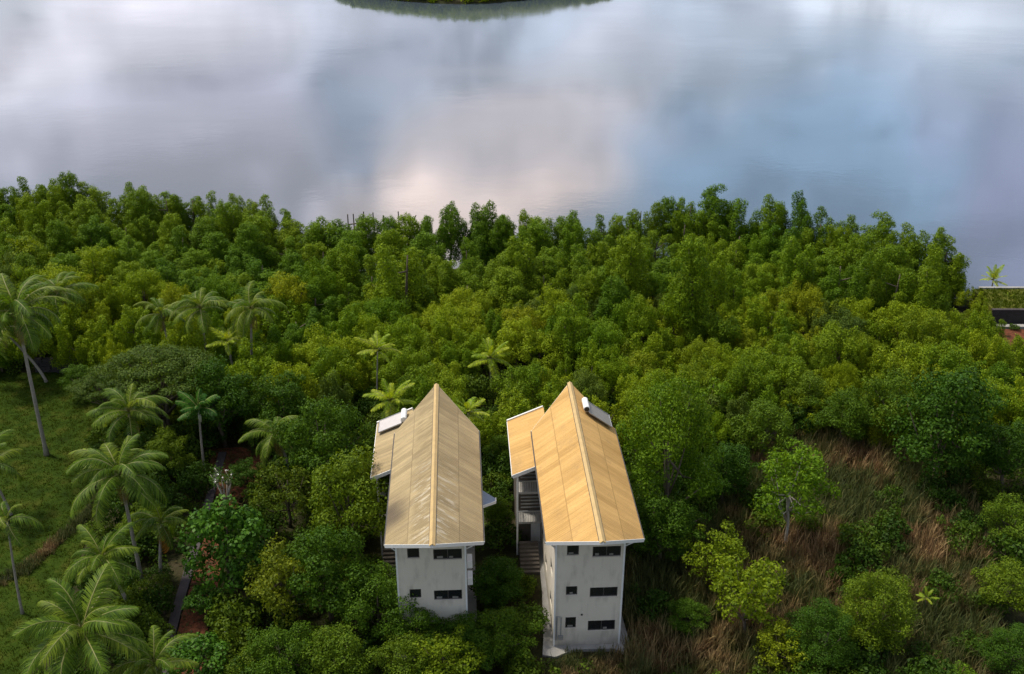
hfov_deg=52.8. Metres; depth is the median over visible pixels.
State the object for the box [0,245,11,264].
mangrove tree
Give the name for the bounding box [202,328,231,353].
mangrove shrub
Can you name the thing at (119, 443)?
shrub
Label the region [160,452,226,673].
path
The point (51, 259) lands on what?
mangrove tree
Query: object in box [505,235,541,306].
mangrove tree
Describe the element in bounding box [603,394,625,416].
shrub
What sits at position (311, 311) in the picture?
mangrove tree
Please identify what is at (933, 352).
mangrove shrub
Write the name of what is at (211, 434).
shrub
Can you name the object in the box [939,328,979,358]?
mangrove shrub
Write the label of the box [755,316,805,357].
mangrove shrub
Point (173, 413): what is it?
mangrove shrub
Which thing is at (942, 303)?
mangrove tree
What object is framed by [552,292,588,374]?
mangrove tree
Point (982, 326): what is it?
mangrove shrub
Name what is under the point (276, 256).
mangrove tree
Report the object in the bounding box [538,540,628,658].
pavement
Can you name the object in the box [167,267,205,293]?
mangrove shrub
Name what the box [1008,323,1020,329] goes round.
shrub
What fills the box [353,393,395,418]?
shrub
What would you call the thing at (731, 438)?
shrub
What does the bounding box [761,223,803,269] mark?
mangrove tree
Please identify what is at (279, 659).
broadleaf tree
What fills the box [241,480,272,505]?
shrub
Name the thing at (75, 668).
shrub
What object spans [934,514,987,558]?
shrub
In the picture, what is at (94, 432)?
shrub
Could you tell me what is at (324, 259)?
mangrove tree
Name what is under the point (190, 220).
mangrove tree
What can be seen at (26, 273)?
mangrove shrub
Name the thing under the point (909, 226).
mangrove tree
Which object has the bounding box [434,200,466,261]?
mangrove tree
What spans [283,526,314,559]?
shrub
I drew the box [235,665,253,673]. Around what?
shrub
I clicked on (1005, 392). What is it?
mangrove shrub
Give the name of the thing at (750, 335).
mangrove shrub
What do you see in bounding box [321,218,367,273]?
mangrove tree
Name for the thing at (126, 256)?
mangrove tree
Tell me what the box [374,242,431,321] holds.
mangrove tree
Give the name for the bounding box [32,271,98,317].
palm tree
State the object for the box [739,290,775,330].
mangrove shrub
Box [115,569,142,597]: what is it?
shrub
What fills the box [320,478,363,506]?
shrub
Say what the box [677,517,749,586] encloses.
broadleaf tree
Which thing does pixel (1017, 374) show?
mangrove shrub
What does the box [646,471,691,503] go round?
shrub
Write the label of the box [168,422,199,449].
shrub
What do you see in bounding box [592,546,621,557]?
window
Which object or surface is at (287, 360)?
mangrove shrub
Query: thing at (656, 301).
mangrove shrub
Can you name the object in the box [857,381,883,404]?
mangrove shrub
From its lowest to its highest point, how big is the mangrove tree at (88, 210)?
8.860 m
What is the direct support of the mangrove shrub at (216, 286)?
on the ground at (372, 545)
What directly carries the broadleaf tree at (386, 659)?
on the ground at (372, 545)
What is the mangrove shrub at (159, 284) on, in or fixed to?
on the ground at (372, 545)
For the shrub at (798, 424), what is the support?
on the ground at (372, 545)
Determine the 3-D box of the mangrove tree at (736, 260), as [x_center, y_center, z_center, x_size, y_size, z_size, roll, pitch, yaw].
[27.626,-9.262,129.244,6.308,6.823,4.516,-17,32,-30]
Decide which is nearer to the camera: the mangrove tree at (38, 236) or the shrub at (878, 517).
the shrub at (878, 517)
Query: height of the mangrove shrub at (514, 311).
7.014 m
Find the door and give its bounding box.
[531,523,539,540]
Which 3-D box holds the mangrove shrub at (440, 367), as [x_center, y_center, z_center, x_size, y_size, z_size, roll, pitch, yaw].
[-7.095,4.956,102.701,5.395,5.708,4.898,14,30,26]
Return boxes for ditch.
[0,503,95,581]
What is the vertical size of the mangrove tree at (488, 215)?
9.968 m
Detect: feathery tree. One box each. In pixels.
[63,369,131,408]
[84,342,216,433]
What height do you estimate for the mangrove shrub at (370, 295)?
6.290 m
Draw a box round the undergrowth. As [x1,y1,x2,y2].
[0,264,1023,673]
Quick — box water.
[0,0,1023,297]
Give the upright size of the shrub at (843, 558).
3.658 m
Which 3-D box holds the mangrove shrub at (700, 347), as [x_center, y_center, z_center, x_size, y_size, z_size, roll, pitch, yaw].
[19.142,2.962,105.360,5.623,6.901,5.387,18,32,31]
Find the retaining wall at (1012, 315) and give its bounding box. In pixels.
[991,308,1023,323]
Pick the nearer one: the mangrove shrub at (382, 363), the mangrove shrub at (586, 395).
the mangrove shrub at (586, 395)
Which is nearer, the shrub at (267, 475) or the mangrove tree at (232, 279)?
the shrub at (267, 475)
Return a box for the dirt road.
[174,497,239,673]
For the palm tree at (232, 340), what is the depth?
103.41 m
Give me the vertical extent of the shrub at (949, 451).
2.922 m
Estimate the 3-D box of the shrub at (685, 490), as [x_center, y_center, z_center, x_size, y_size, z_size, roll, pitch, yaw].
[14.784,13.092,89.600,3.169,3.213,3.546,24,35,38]
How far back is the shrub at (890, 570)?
78.49 m
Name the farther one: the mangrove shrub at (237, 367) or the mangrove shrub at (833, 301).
the mangrove shrub at (833, 301)
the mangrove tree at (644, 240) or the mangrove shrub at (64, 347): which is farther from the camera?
the mangrove tree at (644, 240)
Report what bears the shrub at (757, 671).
on the ground at (372, 545)
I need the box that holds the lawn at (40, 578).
[0,372,103,673]
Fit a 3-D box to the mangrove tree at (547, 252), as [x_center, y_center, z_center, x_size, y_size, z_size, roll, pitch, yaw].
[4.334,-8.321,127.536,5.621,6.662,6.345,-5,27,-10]
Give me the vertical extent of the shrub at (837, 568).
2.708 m
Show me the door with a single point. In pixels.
(535, 528)
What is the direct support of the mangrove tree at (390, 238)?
on the ground at (372, 545)
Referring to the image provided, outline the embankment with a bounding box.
[971,289,1023,311]
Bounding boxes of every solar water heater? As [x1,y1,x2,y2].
[378,408,406,432]
[582,397,611,427]
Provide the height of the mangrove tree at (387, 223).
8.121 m
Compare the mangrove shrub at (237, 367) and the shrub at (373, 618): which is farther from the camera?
the mangrove shrub at (237, 367)
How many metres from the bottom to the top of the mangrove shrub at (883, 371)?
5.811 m
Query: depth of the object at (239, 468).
89.74 m
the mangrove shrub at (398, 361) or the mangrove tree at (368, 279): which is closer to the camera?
the mangrove shrub at (398, 361)
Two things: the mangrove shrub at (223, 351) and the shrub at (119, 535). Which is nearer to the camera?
the shrub at (119, 535)
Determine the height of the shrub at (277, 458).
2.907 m
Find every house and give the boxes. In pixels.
[370,383,484,647]
[507,381,644,645]
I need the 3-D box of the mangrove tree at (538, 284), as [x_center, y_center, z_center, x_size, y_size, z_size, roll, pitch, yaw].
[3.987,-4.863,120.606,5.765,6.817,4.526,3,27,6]
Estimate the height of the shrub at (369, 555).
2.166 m
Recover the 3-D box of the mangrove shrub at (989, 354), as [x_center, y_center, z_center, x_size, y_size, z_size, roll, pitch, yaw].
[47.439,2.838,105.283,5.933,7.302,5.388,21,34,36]
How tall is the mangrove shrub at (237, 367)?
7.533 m
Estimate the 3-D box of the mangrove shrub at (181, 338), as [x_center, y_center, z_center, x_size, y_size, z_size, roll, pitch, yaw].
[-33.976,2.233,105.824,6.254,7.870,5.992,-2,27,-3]
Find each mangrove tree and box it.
[0,185,21,231]
[0,187,9,209]
[0,192,8,218]
[0,203,23,243]
[0,217,21,243]
[0,232,20,256]
[0,236,51,263]
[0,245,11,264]
[8,176,46,234]
[11,252,42,292]
[14,189,45,234]
[17,246,49,271]
[19,201,44,245]
[22,223,52,260]
[34,177,57,212]
[37,198,80,245]
[40,184,76,223]
[41,253,87,269]
[43,217,79,262]
[44,215,81,251]
[47,251,92,281]
[53,171,87,221]
[66,199,111,247]
[73,181,115,233]
[76,214,117,256]
[97,227,146,260]
[102,221,143,248]
[105,181,134,232]
[106,260,149,303]
[107,238,142,280]
[115,185,162,242]
[120,188,162,250]
[131,215,165,256]
[139,248,168,287]
[140,242,187,271]
[141,190,189,240]
[146,257,185,313]
[150,190,192,243]
[156,211,189,250]
[163,224,189,268]
[170,194,205,239]
[173,247,215,274]
[174,267,211,316]
[187,215,224,252]
[192,190,221,236]
[197,231,238,269]
[199,267,226,289]
[200,202,237,243]
[213,199,251,253]
[214,244,263,281]
[220,272,254,311]
[227,193,246,222]
[228,221,272,270]
[229,287,269,322]
[233,210,272,258]
[233,214,282,261]
[238,193,273,223]
[243,308,284,343]
[244,257,275,288]
[253,270,287,301]
[264,207,294,247]
[265,235,311,273]
[275,218,307,259]
[276,250,312,288]
[283,306,320,344]
[287,262,317,311]
[295,221,325,270]
[296,283,341,325]
[300,242,328,275]
[307,216,340,272]
[308,240,362,301]
[319,255,346,299]
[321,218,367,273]
[321,283,360,321]
[332,230,369,280]
[350,213,382,274]
[352,272,381,312]
[363,254,397,285]
[372,228,409,273]
[373,215,405,257]
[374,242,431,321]
[391,212,423,258]
[395,260,430,301]
[401,231,447,275]
[409,280,447,317]
[410,250,448,299]
[414,215,447,261]
[427,260,465,305]
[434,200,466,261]
[456,255,491,292]
[456,270,483,307]
[458,213,497,267]
[459,237,484,281]
[466,199,497,264]
[482,253,520,295]
[486,214,516,266]
[486,266,532,311]
[489,214,510,257]
[501,246,539,270]
[505,208,530,242]
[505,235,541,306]
[507,225,531,251]
[519,220,553,256]
[521,213,565,256]
[527,268,570,306]
[533,254,562,294]
[536,245,565,286]
[552,210,583,268]
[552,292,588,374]
[553,243,595,296]
[556,215,591,275]
[569,268,606,314]
[575,242,610,287]
[586,214,618,252]
[587,229,614,265]
[587,264,613,305]
[591,272,630,334]
[597,230,652,302]
[605,213,626,254]
[610,244,652,274]
[614,235,651,266]
[617,212,647,254]
[626,272,654,302]
[628,201,661,249]
[646,230,672,270]
[647,256,680,295]
[648,195,682,259]
[659,233,719,334]
[664,242,696,261]
[669,197,697,251]
[669,211,695,256]
[688,232,728,262]
[689,183,733,244]
[693,209,720,253]
[694,243,730,315]
[706,260,734,283]
[710,238,746,276]
[716,225,750,259]
[719,197,762,250]
[736,222,767,254]
[736,232,773,265]
[742,250,780,282]
[742,262,780,294]
[752,222,780,257]
[757,194,788,247]
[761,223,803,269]
[772,245,805,285]
[775,189,815,244]
[776,235,816,328]
[786,266,826,290]
[798,227,824,259]
[808,251,874,326]
[812,205,834,260]
[812,246,847,287]
[823,222,858,261]
[832,213,860,269]
[832,232,885,280]
[832,260,871,298]
[851,209,901,261]
[861,280,891,311]
[866,253,918,325]
[869,243,918,287]
[882,230,921,271]
[882,291,907,340]
[887,266,922,303]
[894,221,925,274]
[897,264,942,300]
[902,227,949,275]
[909,241,951,316]
[921,234,971,298]
[922,291,950,312]
[932,254,969,297]
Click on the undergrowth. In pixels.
(1016, 486)
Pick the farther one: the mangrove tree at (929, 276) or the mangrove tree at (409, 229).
the mangrove tree at (409, 229)
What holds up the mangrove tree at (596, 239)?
on the ground at (372, 545)
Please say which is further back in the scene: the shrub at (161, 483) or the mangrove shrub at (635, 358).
the mangrove shrub at (635, 358)
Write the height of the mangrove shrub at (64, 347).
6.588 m
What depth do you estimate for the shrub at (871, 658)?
70.02 m
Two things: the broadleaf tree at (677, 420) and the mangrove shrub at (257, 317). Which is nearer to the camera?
the broadleaf tree at (677, 420)
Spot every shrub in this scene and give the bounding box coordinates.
[0,252,23,292]
[0,340,24,371]
[4,300,71,360]
[5,291,45,360]
[7,262,49,295]
[29,295,82,353]
[32,260,91,305]
[46,302,88,346]
[49,318,88,368]
[58,652,92,673]
[64,283,111,319]
[67,273,115,310]
[70,243,118,284]
[70,558,101,588]
[73,314,127,370]
[76,575,124,609]
[77,519,114,539]
[81,302,115,337]
[83,313,110,348]
[83,425,116,447]
[89,382,103,404]
[90,279,128,324]
[91,443,110,454]
[95,407,134,436]
[95,488,137,530]
[98,330,128,369]
[98,624,152,667]
[103,339,131,365]
[103,528,139,556]
[108,598,155,638]
[109,304,159,349]
[109,432,138,453]
[111,528,158,565]
[111,576,155,621]
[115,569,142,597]
[116,382,155,435]
[116,423,141,440]
[117,267,162,314]
[119,444,146,470]
[124,611,177,654]
[126,465,153,485]
[128,517,182,550]
[129,337,161,348]
[129,498,168,529]
[132,362,164,387]
[134,583,177,616]
[136,423,176,451]
[140,279,185,309]
[140,458,173,481]
[143,562,173,583]
[144,310,175,335]
[146,426,188,468]
[148,392,193,431]
[148,418,175,431]
[148,473,181,499]
[150,486,187,517]
[151,324,207,363]
[153,282,193,332]
[153,322,178,345]
[159,311,209,349]
[161,360,200,403]
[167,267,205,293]
[167,297,220,334]
[167,458,199,488]
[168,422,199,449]
[171,413,198,432]
[173,459,215,499]
[175,431,216,460]
[178,389,220,428]
[184,420,233,452]
[195,274,239,317]
[199,652,271,673]
[200,258,228,280]
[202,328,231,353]
[202,335,249,379]
[204,306,237,350]
[204,589,261,637]
[208,360,253,425]
[208,616,253,659]
[213,304,247,330]
[214,541,260,573]
[223,568,250,587]
[224,293,261,334]
[224,337,289,378]
[232,321,266,360]
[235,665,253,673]
[237,592,272,622]
[239,412,276,449]
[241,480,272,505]
[243,385,279,437]
[245,362,282,399]
[250,503,283,539]
[253,327,291,361]
[253,496,281,521]
[255,460,283,484]
[257,616,299,652]
[259,339,308,371]
[259,433,283,456]
[260,292,312,340]
[262,269,313,315]
[263,324,309,358]
[263,550,294,573]
[264,361,323,423]
[271,442,299,469]
[271,584,318,623]
[279,460,315,487]
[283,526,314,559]
[283,659,305,673]
[290,329,337,372]
[291,322,358,383]
[293,363,323,410]
[295,256,348,309]
[296,484,338,519]
[296,621,339,673]
[297,653,351,673]
[301,343,368,400]
[307,515,342,542]
[309,370,356,429]
[316,305,363,351]
[317,312,336,341]
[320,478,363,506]
[324,509,371,540]
[325,650,375,673]
[329,336,375,400]
[329,555,363,582]
[336,299,367,315]
[336,303,367,338]
[340,380,357,402]
[347,295,411,353]
[352,311,394,364]
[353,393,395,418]
[354,385,381,409]
[355,520,376,542]
[355,602,376,626]
[356,626,395,672]
[359,553,383,569]
[363,280,410,304]
[363,353,402,393]
[363,408,392,433]
[369,286,412,328]
[371,344,431,392]
[380,314,429,367]
[389,362,453,409]
[393,311,420,333]
[393,314,435,360]
[396,374,432,413]
[402,335,442,385]
[411,661,445,673]
[415,367,485,405]
[416,316,472,374]
[419,303,451,332]
[422,301,487,341]
[422,357,464,398]
[429,340,481,388]
[431,287,483,323]
[446,301,493,336]
[449,395,466,415]
[454,330,500,373]
[457,657,485,673]
[459,326,497,350]
[461,370,489,400]
[468,288,512,318]
[469,559,518,603]
[470,409,495,438]
[472,297,502,335]
[472,515,528,551]
[473,410,504,453]
[478,307,515,360]
[479,444,491,471]
[480,456,493,478]
[482,470,513,494]
[483,387,500,403]
[483,449,513,491]
[483,600,505,621]
[484,387,530,450]
[485,476,514,508]
[489,362,557,407]
[490,316,550,368]
[490,398,526,414]
[495,636,531,670]
[497,385,511,400]
[498,600,550,647]
[501,299,523,318]
[501,304,547,362]
[503,648,561,673]
[511,295,552,351]
[513,358,540,383]
[514,328,574,369]
[515,378,537,407]
[515,568,537,598]
[526,374,563,411]
[529,282,575,329]
[531,366,572,404]
[534,315,577,365]
[549,353,582,385]
[553,284,585,315]
[564,367,609,407]
[568,308,600,362]
[568,339,614,395]
[574,322,626,370]
[579,316,620,354]
[582,387,608,409]
[586,297,602,322]
[592,344,642,400]
[592,395,629,456]
[602,294,654,348]
[602,371,653,416]
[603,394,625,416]
[605,338,646,385]
[609,291,669,349]
[611,409,629,430]
[612,348,670,387]
[618,426,647,453]
[619,439,646,462]
[625,330,679,379]
[628,293,651,312]
[629,461,662,494]
[631,484,651,502]
[631,582,674,628]
[635,492,654,518]
[641,372,682,401]
[641,509,694,549]
[642,325,683,364]
[643,271,678,306]
[645,312,682,345]
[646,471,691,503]
[653,293,675,325]
[656,379,724,431]
[669,329,696,359]
[670,448,701,475]
[671,470,695,501]
[672,334,723,386]
[674,351,733,403]
[676,306,718,345]
[677,503,701,534]
[680,310,741,350]
[682,456,705,480]
[683,430,709,452]
[685,488,718,517]
[691,411,735,448]
[696,480,722,502]
[704,392,758,444]
[705,343,752,382]
[708,416,753,447]
[710,296,744,323]
[711,315,751,352]
[716,353,783,406]
[718,265,759,315]
[718,465,748,493]
[727,271,760,294]
[731,328,771,354]
[731,344,785,394]
[735,476,790,518]
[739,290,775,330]
[742,296,799,342]
[744,509,789,542]
[745,269,783,308]
[745,371,792,436]
[747,663,766,673]
[749,334,811,395]
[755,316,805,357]
[755,352,816,405]
[761,284,801,332]
[762,565,788,595]
[768,310,808,334]
[772,272,824,329]
[772,656,826,673]
[776,390,826,435]
[783,401,816,435]
[784,284,829,333]
[784,340,817,371]
[786,510,822,533]
[791,324,822,347]
[798,402,848,434]
[803,297,844,335]
[804,317,872,377]
[807,350,844,382]
[808,369,831,404]
[811,378,855,411]
[812,285,851,321]
[813,305,875,357]
[815,647,852,673]
[821,359,859,392]
[825,565,857,587]
[826,379,843,398]
[827,337,845,362]
[829,666,861,673]
[834,518,891,565]
[834,537,886,580]
[834,629,867,652]
[835,296,880,333]
[836,392,880,441]
[836,574,873,603]
[839,330,880,364]
[840,644,908,673]
[846,318,894,364]
[847,351,873,385]
[853,612,908,661]
[856,360,901,405]
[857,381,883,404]
[863,399,917,449]
[865,298,924,347]
[866,502,908,540]
[867,511,915,559]
[870,340,955,387]
[871,565,913,594]
[872,484,905,506]
[891,305,966,351]
[897,301,956,344]
[901,438,936,464]
[904,360,965,400]
[904,650,958,673]
[905,376,964,448]
[905,639,942,667]
[912,341,958,373]
[914,468,945,492]
[916,339,979,393]
[919,567,964,608]
[925,457,975,489]
[925,486,969,513]
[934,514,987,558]
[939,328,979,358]
[941,445,969,470]
[943,276,967,305]
[944,307,974,335]
[945,627,992,661]
[948,508,987,534]
[953,286,985,309]
[954,309,999,346]
[956,328,1003,379]
[960,587,1018,621]
[963,298,991,318]
[966,368,1004,419]
[968,374,1023,428]
[969,476,1007,501]
[971,361,1023,415]
[976,313,1006,339]
[979,531,1023,571]
[982,337,1017,372]
[991,375,1023,434]
[1000,333,1023,371]
[1004,366,1023,386]
[1006,403,1023,456]
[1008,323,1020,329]
[1009,382,1021,402]
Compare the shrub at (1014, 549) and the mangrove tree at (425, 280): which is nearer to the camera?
the shrub at (1014, 549)
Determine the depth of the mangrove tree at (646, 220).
134.43 m
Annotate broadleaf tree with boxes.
[5,235,53,269]
[56,363,88,395]
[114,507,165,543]
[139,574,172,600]
[144,425,197,479]
[161,631,232,673]
[172,353,262,447]
[176,494,275,599]
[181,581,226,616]
[215,643,272,673]
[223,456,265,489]
[241,532,317,628]
[241,620,321,673]
[245,351,281,377]
[248,457,319,527]
[250,368,316,429]
[268,395,373,487]
[283,521,379,626]
[294,621,380,673]
[306,441,389,561]
[328,559,418,644]
[343,421,375,484]
[370,630,435,673]
[383,606,449,657]
[411,624,489,673]
[436,619,501,673]
[437,610,487,655]
[466,606,544,663]
[469,554,525,608]
[482,435,509,464]
[483,492,515,532]
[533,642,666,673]
[614,373,726,517]
[621,366,684,447]
[633,492,711,565]
[664,597,712,637]
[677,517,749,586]
[685,377,734,435]
[692,437,761,507]
[708,551,786,633]
[726,397,795,459]
[753,618,809,672]
[778,370,828,416]
[784,595,862,672]
[807,385,879,439]
[834,567,921,657]
[859,366,940,449]
[878,361,1010,482]
[940,660,977,673]
[969,555,1023,616]
[972,419,1023,491]
[974,620,1023,673]
[978,491,1023,553]
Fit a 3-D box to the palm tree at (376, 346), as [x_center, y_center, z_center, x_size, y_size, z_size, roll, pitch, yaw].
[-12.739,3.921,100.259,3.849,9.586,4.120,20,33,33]
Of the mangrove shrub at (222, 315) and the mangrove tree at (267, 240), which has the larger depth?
the mangrove tree at (267, 240)
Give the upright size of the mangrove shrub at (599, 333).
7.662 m
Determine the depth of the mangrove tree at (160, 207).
140.29 m
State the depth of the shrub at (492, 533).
83.50 m
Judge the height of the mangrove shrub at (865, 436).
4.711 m
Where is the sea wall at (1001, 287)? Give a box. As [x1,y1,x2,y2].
[978,287,1023,288]
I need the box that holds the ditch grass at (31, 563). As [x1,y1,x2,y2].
[0,441,117,585]
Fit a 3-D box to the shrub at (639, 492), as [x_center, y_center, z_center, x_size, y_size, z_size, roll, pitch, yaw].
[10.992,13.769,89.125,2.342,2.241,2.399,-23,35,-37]
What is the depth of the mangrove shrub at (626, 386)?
97.73 m
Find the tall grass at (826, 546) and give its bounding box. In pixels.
[620,423,1023,673]
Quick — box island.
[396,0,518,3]
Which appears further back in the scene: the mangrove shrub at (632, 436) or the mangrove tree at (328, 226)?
the mangrove tree at (328, 226)
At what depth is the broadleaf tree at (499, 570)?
76.06 m
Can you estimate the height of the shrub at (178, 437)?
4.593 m
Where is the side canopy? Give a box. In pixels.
[481,491,495,507]
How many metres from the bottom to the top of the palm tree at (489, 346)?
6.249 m
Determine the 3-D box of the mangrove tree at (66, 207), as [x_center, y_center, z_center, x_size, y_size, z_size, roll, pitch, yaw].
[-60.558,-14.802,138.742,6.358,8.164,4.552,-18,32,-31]
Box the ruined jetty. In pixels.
[347,211,415,231]
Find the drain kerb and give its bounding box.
[996,324,1023,328]
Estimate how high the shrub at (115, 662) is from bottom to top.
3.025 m
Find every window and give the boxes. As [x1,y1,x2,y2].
[407,548,419,558]
[409,589,421,598]
[433,549,462,560]
[433,590,462,600]
[564,617,576,628]
[565,586,577,595]
[566,545,579,556]
[587,620,615,631]
[589,587,617,597]
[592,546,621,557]
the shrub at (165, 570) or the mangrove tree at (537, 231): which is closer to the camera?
the shrub at (165, 570)
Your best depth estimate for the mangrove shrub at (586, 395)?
97.31 m
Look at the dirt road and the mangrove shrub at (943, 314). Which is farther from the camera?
the mangrove shrub at (943, 314)
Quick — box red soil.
[995,329,1023,344]
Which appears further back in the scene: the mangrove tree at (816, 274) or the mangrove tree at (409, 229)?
the mangrove tree at (409, 229)
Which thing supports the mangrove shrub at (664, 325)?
on the ground at (372, 545)
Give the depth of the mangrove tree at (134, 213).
137.39 m
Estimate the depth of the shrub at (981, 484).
89.67 m
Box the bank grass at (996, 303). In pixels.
[975,287,1023,307]
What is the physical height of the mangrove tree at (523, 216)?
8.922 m
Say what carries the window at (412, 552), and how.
in the house at (428, 454)
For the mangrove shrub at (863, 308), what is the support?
on the ground at (372, 545)
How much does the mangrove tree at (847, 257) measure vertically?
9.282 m
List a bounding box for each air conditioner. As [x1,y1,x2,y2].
[466,554,472,568]
[467,570,472,584]
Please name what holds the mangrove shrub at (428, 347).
on the ground at (372, 545)
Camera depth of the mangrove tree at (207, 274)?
122.82 m
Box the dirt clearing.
[208,447,266,501]
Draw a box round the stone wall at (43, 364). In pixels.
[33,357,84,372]
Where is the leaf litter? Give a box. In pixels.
[154,448,264,673]
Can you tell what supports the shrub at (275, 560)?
on the ground at (372, 545)
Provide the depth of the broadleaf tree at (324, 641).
68.34 m
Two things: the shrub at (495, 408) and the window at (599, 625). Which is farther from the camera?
the shrub at (495, 408)
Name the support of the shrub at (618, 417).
on the ground at (372, 545)
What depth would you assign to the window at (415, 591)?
71.77 m
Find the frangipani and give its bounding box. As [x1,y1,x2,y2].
[207,463,237,499]
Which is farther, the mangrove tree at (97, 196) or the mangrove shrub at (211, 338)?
the mangrove tree at (97, 196)
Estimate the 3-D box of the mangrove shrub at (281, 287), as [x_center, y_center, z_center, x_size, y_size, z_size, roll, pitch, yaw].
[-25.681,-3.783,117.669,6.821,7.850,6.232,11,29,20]
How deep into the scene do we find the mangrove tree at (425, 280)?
120.92 m
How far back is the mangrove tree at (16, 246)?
127.45 m
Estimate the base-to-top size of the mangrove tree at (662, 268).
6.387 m
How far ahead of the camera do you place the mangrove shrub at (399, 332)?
105.83 m
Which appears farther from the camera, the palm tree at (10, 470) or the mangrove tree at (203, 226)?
the mangrove tree at (203, 226)
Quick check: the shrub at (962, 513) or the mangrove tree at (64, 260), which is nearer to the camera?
the shrub at (962, 513)
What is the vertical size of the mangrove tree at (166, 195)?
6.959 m
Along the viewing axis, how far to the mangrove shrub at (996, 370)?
101.06 m
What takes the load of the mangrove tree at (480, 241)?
on the ground at (372, 545)
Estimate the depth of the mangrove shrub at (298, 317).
114.30 m
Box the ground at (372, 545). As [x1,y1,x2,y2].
[0,241,1023,673]
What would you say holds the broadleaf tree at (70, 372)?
on the lawn at (40, 578)
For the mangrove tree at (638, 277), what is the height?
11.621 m
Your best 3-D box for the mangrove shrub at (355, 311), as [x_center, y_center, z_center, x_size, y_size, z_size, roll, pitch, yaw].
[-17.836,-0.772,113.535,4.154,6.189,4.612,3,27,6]
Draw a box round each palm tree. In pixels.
[0,273,74,456]
[0,312,47,382]
[0,429,23,515]
[0,501,45,613]
[12,563,148,673]
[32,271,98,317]
[61,521,140,619]
[63,433,167,580]
[86,383,173,505]
[109,625,198,673]
[124,497,190,585]
[133,297,190,341]
[168,287,231,351]
[175,388,220,474]
[206,327,244,364]
[215,280,287,369]
[238,415,313,468]
[353,331,400,400]
[362,378,415,419]
[455,397,489,422]
[468,337,511,388]
[916,586,939,604]
[979,264,1007,286]
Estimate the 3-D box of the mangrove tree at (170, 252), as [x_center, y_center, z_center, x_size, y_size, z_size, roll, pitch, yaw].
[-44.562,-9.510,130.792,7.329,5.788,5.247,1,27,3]
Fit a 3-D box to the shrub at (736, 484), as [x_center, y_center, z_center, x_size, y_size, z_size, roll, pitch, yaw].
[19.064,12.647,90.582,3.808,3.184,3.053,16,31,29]
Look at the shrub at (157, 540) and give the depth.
83.39 m
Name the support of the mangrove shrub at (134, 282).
on the ground at (372, 545)
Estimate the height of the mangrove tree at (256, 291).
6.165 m
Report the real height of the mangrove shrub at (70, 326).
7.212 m
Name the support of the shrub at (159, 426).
on the ground at (372, 545)
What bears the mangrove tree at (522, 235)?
on the ground at (372, 545)
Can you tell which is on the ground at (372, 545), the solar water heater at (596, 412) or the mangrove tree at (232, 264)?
the mangrove tree at (232, 264)
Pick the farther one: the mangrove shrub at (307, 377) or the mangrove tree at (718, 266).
the mangrove tree at (718, 266)
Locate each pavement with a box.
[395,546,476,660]
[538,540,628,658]
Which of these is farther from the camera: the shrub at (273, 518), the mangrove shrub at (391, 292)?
the mangrove shrub at (391, 292)
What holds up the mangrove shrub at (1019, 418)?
on the ground at (372, 545)
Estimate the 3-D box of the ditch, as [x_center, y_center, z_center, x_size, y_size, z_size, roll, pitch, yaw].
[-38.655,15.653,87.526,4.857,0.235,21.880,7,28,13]
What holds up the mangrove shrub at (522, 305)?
on the ground at (372, 545)
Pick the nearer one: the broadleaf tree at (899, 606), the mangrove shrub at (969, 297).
the broadleaf tree at (899, 606)
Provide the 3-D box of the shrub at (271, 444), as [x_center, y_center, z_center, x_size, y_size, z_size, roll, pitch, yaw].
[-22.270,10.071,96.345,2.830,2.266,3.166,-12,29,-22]
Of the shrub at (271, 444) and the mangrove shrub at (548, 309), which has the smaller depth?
the shrub at (271, 444)
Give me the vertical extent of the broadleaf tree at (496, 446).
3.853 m
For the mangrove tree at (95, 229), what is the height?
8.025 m
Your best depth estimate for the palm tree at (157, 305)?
105.08 m
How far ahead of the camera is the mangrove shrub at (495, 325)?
110.98 m
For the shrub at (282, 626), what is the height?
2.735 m
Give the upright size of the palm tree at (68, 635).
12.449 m
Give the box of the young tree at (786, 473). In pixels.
[748,438,841,543]
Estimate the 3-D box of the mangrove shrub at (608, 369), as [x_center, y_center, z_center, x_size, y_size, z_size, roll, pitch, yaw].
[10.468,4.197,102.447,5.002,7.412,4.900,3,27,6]
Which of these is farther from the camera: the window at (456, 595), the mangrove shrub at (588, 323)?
the mangrove shrub at (588, 323)
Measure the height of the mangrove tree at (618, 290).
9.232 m
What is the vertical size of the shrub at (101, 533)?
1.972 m
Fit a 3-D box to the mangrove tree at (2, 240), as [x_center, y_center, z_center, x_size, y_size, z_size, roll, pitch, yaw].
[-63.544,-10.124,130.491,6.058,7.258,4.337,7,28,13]
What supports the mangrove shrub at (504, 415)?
on the ground at (372, 545)
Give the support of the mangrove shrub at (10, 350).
on the ground at (372, 545)
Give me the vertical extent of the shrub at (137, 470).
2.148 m
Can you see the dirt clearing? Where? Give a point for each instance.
(227, 458)
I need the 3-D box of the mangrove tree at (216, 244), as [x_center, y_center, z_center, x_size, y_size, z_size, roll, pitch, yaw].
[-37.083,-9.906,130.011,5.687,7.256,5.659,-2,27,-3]
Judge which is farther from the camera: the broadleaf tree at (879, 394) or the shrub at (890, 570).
the broadleaf tree at (879, 394)

